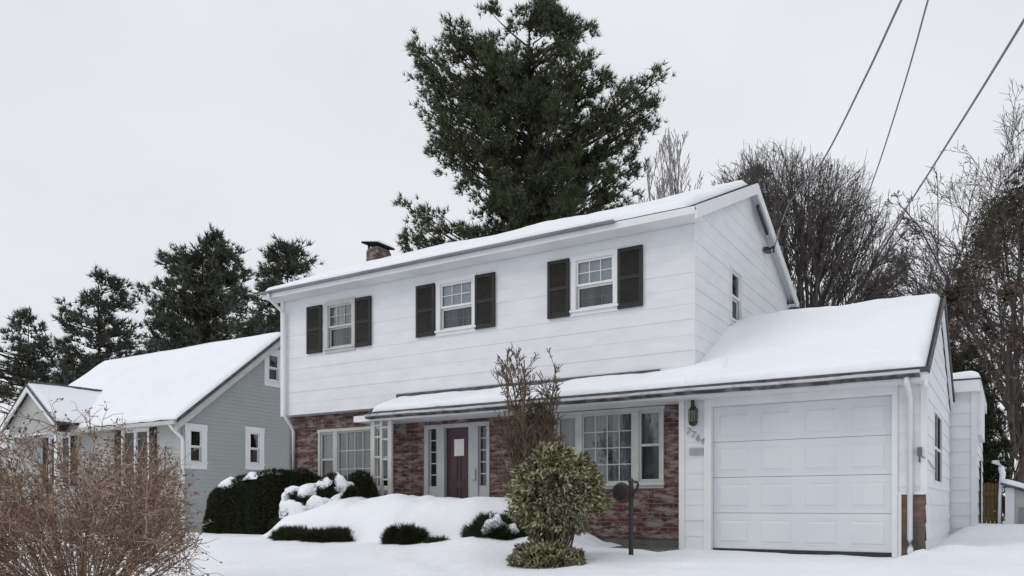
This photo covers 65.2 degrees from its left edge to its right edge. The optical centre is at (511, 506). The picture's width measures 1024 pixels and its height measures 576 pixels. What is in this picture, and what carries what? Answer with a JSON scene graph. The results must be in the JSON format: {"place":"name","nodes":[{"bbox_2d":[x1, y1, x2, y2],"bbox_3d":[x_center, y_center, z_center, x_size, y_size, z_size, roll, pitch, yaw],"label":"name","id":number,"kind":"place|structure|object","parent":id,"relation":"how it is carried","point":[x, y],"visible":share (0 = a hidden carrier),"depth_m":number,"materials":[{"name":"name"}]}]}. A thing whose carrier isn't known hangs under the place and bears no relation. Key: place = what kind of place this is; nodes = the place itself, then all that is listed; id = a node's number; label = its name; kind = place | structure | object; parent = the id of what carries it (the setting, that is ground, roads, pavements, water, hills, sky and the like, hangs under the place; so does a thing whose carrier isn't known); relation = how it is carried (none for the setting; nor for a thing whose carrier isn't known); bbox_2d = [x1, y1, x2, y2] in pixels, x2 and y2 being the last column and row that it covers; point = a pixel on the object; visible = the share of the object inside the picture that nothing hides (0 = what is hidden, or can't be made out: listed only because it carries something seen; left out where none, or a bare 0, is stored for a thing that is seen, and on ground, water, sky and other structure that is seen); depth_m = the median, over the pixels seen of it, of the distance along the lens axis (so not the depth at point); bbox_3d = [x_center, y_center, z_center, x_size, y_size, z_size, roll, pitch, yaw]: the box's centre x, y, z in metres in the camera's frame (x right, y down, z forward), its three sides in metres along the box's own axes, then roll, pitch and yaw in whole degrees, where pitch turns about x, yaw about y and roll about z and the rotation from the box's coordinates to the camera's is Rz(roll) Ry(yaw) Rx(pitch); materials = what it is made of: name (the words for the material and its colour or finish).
{"place":"outdoors","nodes":[
{"label":"outdoors","id":0,"kind":"place"},
{"bbox_2d":[0,513,1023,575],"bbox_3d":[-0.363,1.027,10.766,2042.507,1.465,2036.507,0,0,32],"label":"snow ground","id":1,"kind":"structure","parent":0,"point":[985,549],"depth_m":10.59,"materials":[{"name":"white snow"}]},
{"bbox_2d":[0,411,8,515],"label":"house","id":2,"kind":"structure","parent":1,"relation":"on","point":[2,444],"depth_m":46.49,"materials":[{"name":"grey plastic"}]},
{"bbox_2d":[0,306,70,413],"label":"pine tree","id":3,"kind":"object","parent":1,"relation":"on","point":[33,367],"visible":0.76,"depth_m":43.44,"materials":[{"name":"green plant"}]},
{"bbox_2d":[46,265,147,384],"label":"pine tree","id":4,"kind":"object","parent":1,"relation":"on","point":[88,362],"visible":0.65,"depth_m":42.51,"materials":[{"name":"green plant"}]},
{"bbox_2d":[0,395,222,575],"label":"bare bush","id":5,"kind":"object","parent":1,"relation":"on","point":[149,501],"visible":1,"depth_m":7.59,"materials":[{"name":"brown plant"}]},
{"bbox_2d":[0,332,288,531],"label":"grey house","id":6,"kind":"structure","parent":1,"relation":"on","point":[217,404],"depth_m":24.96,"materials":[{"name":"plastic"}]},
{"bbox_2d":[48,436,70,487],"bbox_3d":[-14.694,-1.478,26.060,1.300,1.720,0.090,0,0,32],"label":"window","id":7,"kind":"structure","parent":6,"relation":"in","point":[50,440],"depth_m":25.97,"materials":[{"name":"white glass"}]},
{"bbox_2d":[121,427,149,484],"bbox_3d":[-11.214,-1.478,23.892,1.400,1.720,0.090,0,0,32],"label":"window","id":8,"kind":"structure","parent":6,"relation":"in","point":[137,433],"depth_m":23.86,"materials":[{"name":"white glass"}]},
{"bbox_2d":[181,423,207,469],"bbox_3d":[-9.332,-1.738,23.262,0.560,1.300,0.770,0,0,32],"label":"window","id":9,"kind":"structure","parent":6,"relation":"in","point":[195,434],"depth_m":23.29,"materials":[{"name":"white glass"}]},
{"bbox_2d":[245,426,264,469],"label":"window","id":10,"kind":"structure","parent":6,"relation":"in","point":[254,437],"depth_m":25.08,"materials":[{"name":"white glass"}]},
{"bbox_2d":[264,350,279,387],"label":"window","id":11,"kind":"structure","parent":6,"relation":"in","point":[272,362],"depth_m":25.71,"materials":[{"name":"white glass"}]},
{"bbox_2d":[128,223,259,353],"bbox_3d":[-15.794,-6.607,40.147,6.630,14.900,4.723,0,0,10],"label":"pine tree","id":12,"kind":"object","parent":1,"relation":"on","point":[200,307],"visible":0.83,"depth_m":39.34,"materials":[{"name":"green plant"}]},
{"bbox_2d":[201,467,322,534],"bbox_3d":[-4.950,-0.019,16.236,3.232,1.581,1.344,0,0,32],"label":"yew hedge","id":13,"kind":"object","parent":1,"relation":"on","point":[249,503],"visible":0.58,"depth_m":15.81,"materials":[{"name":"green plant"}]},
{"bbox_2d":[216,233,324,338],"bbox_3d":[-10.663,-5.700,35.954,4.419,13.083,4.145,0,0,32],"label":"pine tree","id":14,"kind":"object","parent":1,"relation":"on","point":[257,323],"visible":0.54,"depth_m":35.62,"materials":[{"name":"green plant"}]},
{"bbox_2d":[266,524,354,542],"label":"evergreen","id":15,"kind":"object","parent":1,"relation":"on","point":[314,534],"visible":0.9,"depth_m":13.33,"materials":[{"name":"green plant"}]},
{"bbox_2d":[267,471,359,531],"bbox_3d":[-3.690,0.040,15.051,2.300,1.424,1.164,0,0,32],"label":"snowy yew","id":16,"kind":"object","parent":1,"relation":"on","point":[332,486],"visible":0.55,"depth_m":14.62,"materials":[{"name":"white snow"}]},
{"bbox_2d":[346,468,379,497],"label":"upright yew","id":17,"kind":"object","parent":1,"relation":"on","point":[366,485],"visible":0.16,"depth_m":14.73,"materials":[{"name":"green plant"}]},
{"bbox_2d":[379,521,430,544],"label":"evergreen","id":18,"kind":"object","parent":1,"relation":"on","point":[406,534],"visible":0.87,"depth_m":12.34,"materials":[{"name":"green plant"}]},
{"bbox_2d":[248,494,621,547],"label":"snow bank","id":19,"kind":"structure","parent":1,"relation":"on","point":[365,519],"depth_m":13.11,"materials":[{"name":"white snow"}]},
{"bbox_2d":[420,534,449,543],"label":"evergreen","id":20,"kind":"object","parent":1,"relation":"on","point":[433,539],"visible":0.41,"depth_m":12.02,"materials":[{"name":"green plant"}]},
{"bbox_2d":[458,510,527,540],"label":"evergreen","id":21,"kind":"object","parent":1,"relation":"on","point":[495,525],"visible":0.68,"depth_m":11.62,"materials":[{"name":"green plant"}]},
{"bbox_2d":[491,342,566,525],"bbox_3d":[0.237,-0.986,11.914,1.162,2.931,1.258,0,0,5],"label":"bare shrub","id":22,"kind":"object","parent":1,"relation":"on","point":[523,419],"visible":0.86,"depth_m":11.86,"materials":[{"name":"brown plant"}]},
{"bbox_2d":[390,0,676,253],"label":"pine tree","id":23,"kind":"object","parent":1,"relation":"on","point":[532,194],"visible":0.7,"depth_m":25.23,"materials":[{"name":"green plant"}]},
{"bbox_2d":[506,537,587,568],"bbox_3d":[0.489,0.626,10.230,1.173,0.491,0.895,0,0,32],"label":"bush","id":24,"kind":"object","parent":1,"relation":"on","point":[527,554],"visible":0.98,"depth_m":9.99,"materials":[{"name":"green plant"}]},
{"bbox_2d":[504,439,615,552],"bbox_3d":[0.615,-0.048,10.351,1.420,1.641,1.334,0,0,32],"label":"variegated bush","id":25,"kind":"object","parent":1,"relation":"on","point":[567,513],"visible":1,"depth_m":10.11,"materials":[{"name":"green plant"}]},
{"bbox_2d":[258,180,986,556],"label":"white house","id":26,"kind":"structure","parent":1,"relation":"on","point":[720,388],"depth_m":13.14,"materials":[{"name":"paint"}]},
{"bbox_2d":[323,297,355,353],"bbox_3d":[-3.363,-3.663,16.428,0.870,1.050,0.560,0,0,32],"label":"window","id":27,"kind":"structure","parent":26,"relation":"in","point":[339,315],"depth_m":16.35,"materials":[{"name":"white glass"}]},
{"bbox_2d":[317,425,393,492],"bbox_3d":[-3.045,-0.943,16.636,2.080,1.350,0.770,0,0,32],"label":"window","id":28,"kind":"structure","parent":26,"relation":"in","point":[342,451],"depth_m":16.61,"materials":[{"name":"clear glass"}]},
{"bbox_2d":[434,273,476,336],"bbox_3d":[-0.902,-3.688,14.895,0.930,1.040,0.560,0,0,32],"label":"window","id":29,"kind":"structure","parent":26,"relation":"in","point":[455,296],"depth_m":14.79,"materials":[{"name":"white glass"}]},
{"bbox_2d":[447,427,467,498],"bbox_3d":[-1.012,-0.500,15.039,0.560,1.965,0.132,0,0,32],"label":"front door","id":30,"kind":"structure","parent":26,"relation":"in","point":[457,466],"depth_m":15.07,"materials":[{"name":"red wood"}]},
{"bbox_2d":[454,439,463,455],"bbox_3d":[-0.991,-1.111,15.031,0.225,0.315,0.004,0,0,32],"label":"paper notice","id":31,"kind":"object","parent":26,"relation":"attached to","point":[458,447],"visible":1,"depth_m":15.03,"materials":[{"name":"white paper"}]},
{"bbox_2d":[569,248,618,316],"bbox_3d":[1.484,-3.685,13.409,0.890,1.005,0.560,0,0,32],"label":"window","id":32,"kind":"structure","parent":26,"relation":"in","point":[593,275],"depth_m":13.29,"materials":[{"name":"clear glass"}]},
{"bbox_2d":[553,406,664,488],"bbox_3d":[1.759,-0.958,13.644,2.040,1.320,0.770,0,0,32],"label":"window","id":33,"kind":"structure","parent":26,"relation":"in","point":[625,444],"depth_m":13.37,"materials":[{"name":"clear glass"}]},
{"bbox_2d":[730,265,742,324],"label":"window","id":34,"kind":"structure","parent":26,"relation":"in","point":[736,276],"depth_m":14.25,"materials":[{"name":"white glass"}]},
{"bbox_2d":[713,396,891,556],"bbox_3d":[4.145,-0.413,11.595,2.495,2.210,0.055,0,0,32],"label":"garage door","id":35,"kind":"structure","parent":26,"relation":"in","point":[815,477],"depth_m":11.53,"materials":[{"name":"paint"}]},
{"bbox_2d":[775,0,901,245],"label":"overhead wire","id":36,"kind":"object","parent":26,"relation":"attached to","point":[882,40],"visible":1,"depth_m":11.04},
{"bbox_2d":[934,408,941,485],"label":"window","id":37,"kind":"structure","parent":26,"relation":"in","point":[937,417],"depth_m":12.98,"materials":[{"name":"clear glass"}]},
{"bbox_2d":[612,478,638,554],"bbox_3d":[1.552,0.284,10.858,0.394,1.350,0.103,0,0,32],"label":"yard post","id":38,"kind":"object","parent":1,"relation":"on","point":[621,491],"visible":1,"depth_m":10.81,"materials":[{"name":"brown metal"}]},
{"bbox_2d":[636,129,703,203],"bbox_3d":[7.359,-8.682,37.732,3.701,19.229,2.503,0,0,-36],"label":"bare tree","id":39,"kind":"object","parent":1,"relation":"on","point":[669,175],"visible":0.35,"depth_m":37.50,"materials":[{"name":"grey plant"}]},
{"bbox_2d":[673,168,728,193],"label":"bare tree","id":40,"kind":"object","parent":1,"relation":"on","point":[688,176],"visible":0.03,"depth_m":34.83,"materials":[{"name":"grey plant"}]},
{"bbox_2d":[737,162,792,272],"bbox_3d":[10.020,-6.747,33.223,3.606,15.168,3.259,0,0,-14],"label":"bare tree","id":41,"kind":"object","parent":1,"relation":"on","point":[759,181],"visible":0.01,"depth_m":32.95,"materials":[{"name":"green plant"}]},
{"bbox_2d":[708,139,921,308],"bbox_3d":[8.605,-5.079,22.596,6.294,11.852,4.704,0,0,2],"label":"bare tree","id":42,"kind":"object","parent":1,"relation":"on","point":[824,224],"visible":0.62,"depth_m":22.60,"materials":[{"name":"grey plant"}]},
{"bbox_2d":[880,224,1007,404],"bbox_3d":[16.188,-4.843,30.948,8.129,11.551,5.158,0,0,-23],"label":"bare tree","id":43,"kind":"object","parent":1,"relation":"on","point":[942,281],"visible":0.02,"depth_m":30.21,"materials":[{"name":"grey plant"}]},
{"bbox_2d":[872,79,1023,420],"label":"bare tree","id":44,"kind":"object","parent":1,"relation":"on","point":[955,265],"visible":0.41,"depth_m":24.75,"materials":[{"name":"grey plant"}]},
{"bbox_2d":[939,158,1023,482],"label":"brown tree","id":45,"kind":"object","parent":1,"relation":"on","point":[1003,212],"visible":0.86,"depth_m":20.29,"materials":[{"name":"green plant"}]},
{"bbox_2d":[951,343,1019,520],"bbox_3d":[11.223,-1.562,19.479,1.984,4.952,1.954,0,0,32],"label":"arborvitae","id":46,"kind":"object","parent":1,"relation":"on","point":[992,423],"visible":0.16,"depth_m":19.21,"materials":[{"name":"green plant"}]},
{"bbox_2d":[979,461,1002,523],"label":"wooden gate","id":47,"kind":"structure","parent":1,"relation":"on","point":[988,494],"depth_m":15.93,"materials":[{"name":"beige wood"}]},
{"bbox_2d":[992,460,1005,523],"bbox_3d":[9.582,-0.276,15.785,0.134,1.288,0.251,0,0,-31],"label":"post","id":48,"kind":"object","parent":1,"relation":"on","point":[1001,468],"visible":0.88,"depth_m":15.73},
{"bbox_2d":[979,331,1023,515],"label":"thicket","id":49,"kind":"object","parent":1,"relation":"on","point":[1013,460],"visible":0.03,"depth_m":26.68,"materials":[{"name":"brown plant"}]},
{"bbox_2d":[1000,479,1023,523],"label":"garden shed","id":50,"kind":"structure","parent":1,"relation":"on","point":[1014,502],"depth_m":15.53,"materials":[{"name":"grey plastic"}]},
{"bbox_2d":[0,0,1023,495],"label":"sky","id":51,"kind":"structure","parent":0,"point":[129,128],"materials":[{"name":"white"}]},
{"bbox_2d":[608,546,678,551],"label":"walkway","id":52,"kind":"structure","parent":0,"point":[655,549],"depth_m":12.32,"materials":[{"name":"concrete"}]},
{"bbox_2d":[826,0,928,278],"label":"overhead wire","id":53,"kind":"object","parent":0,"point":[926,5],"visible":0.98,"depth_m":12.14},
{"bbox_2d":[848,18,1023,291],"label":"overhead wire","id":54,"kind":"object","parent":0,"point":[991,72],"visible":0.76,"depth_m":9.90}
]}

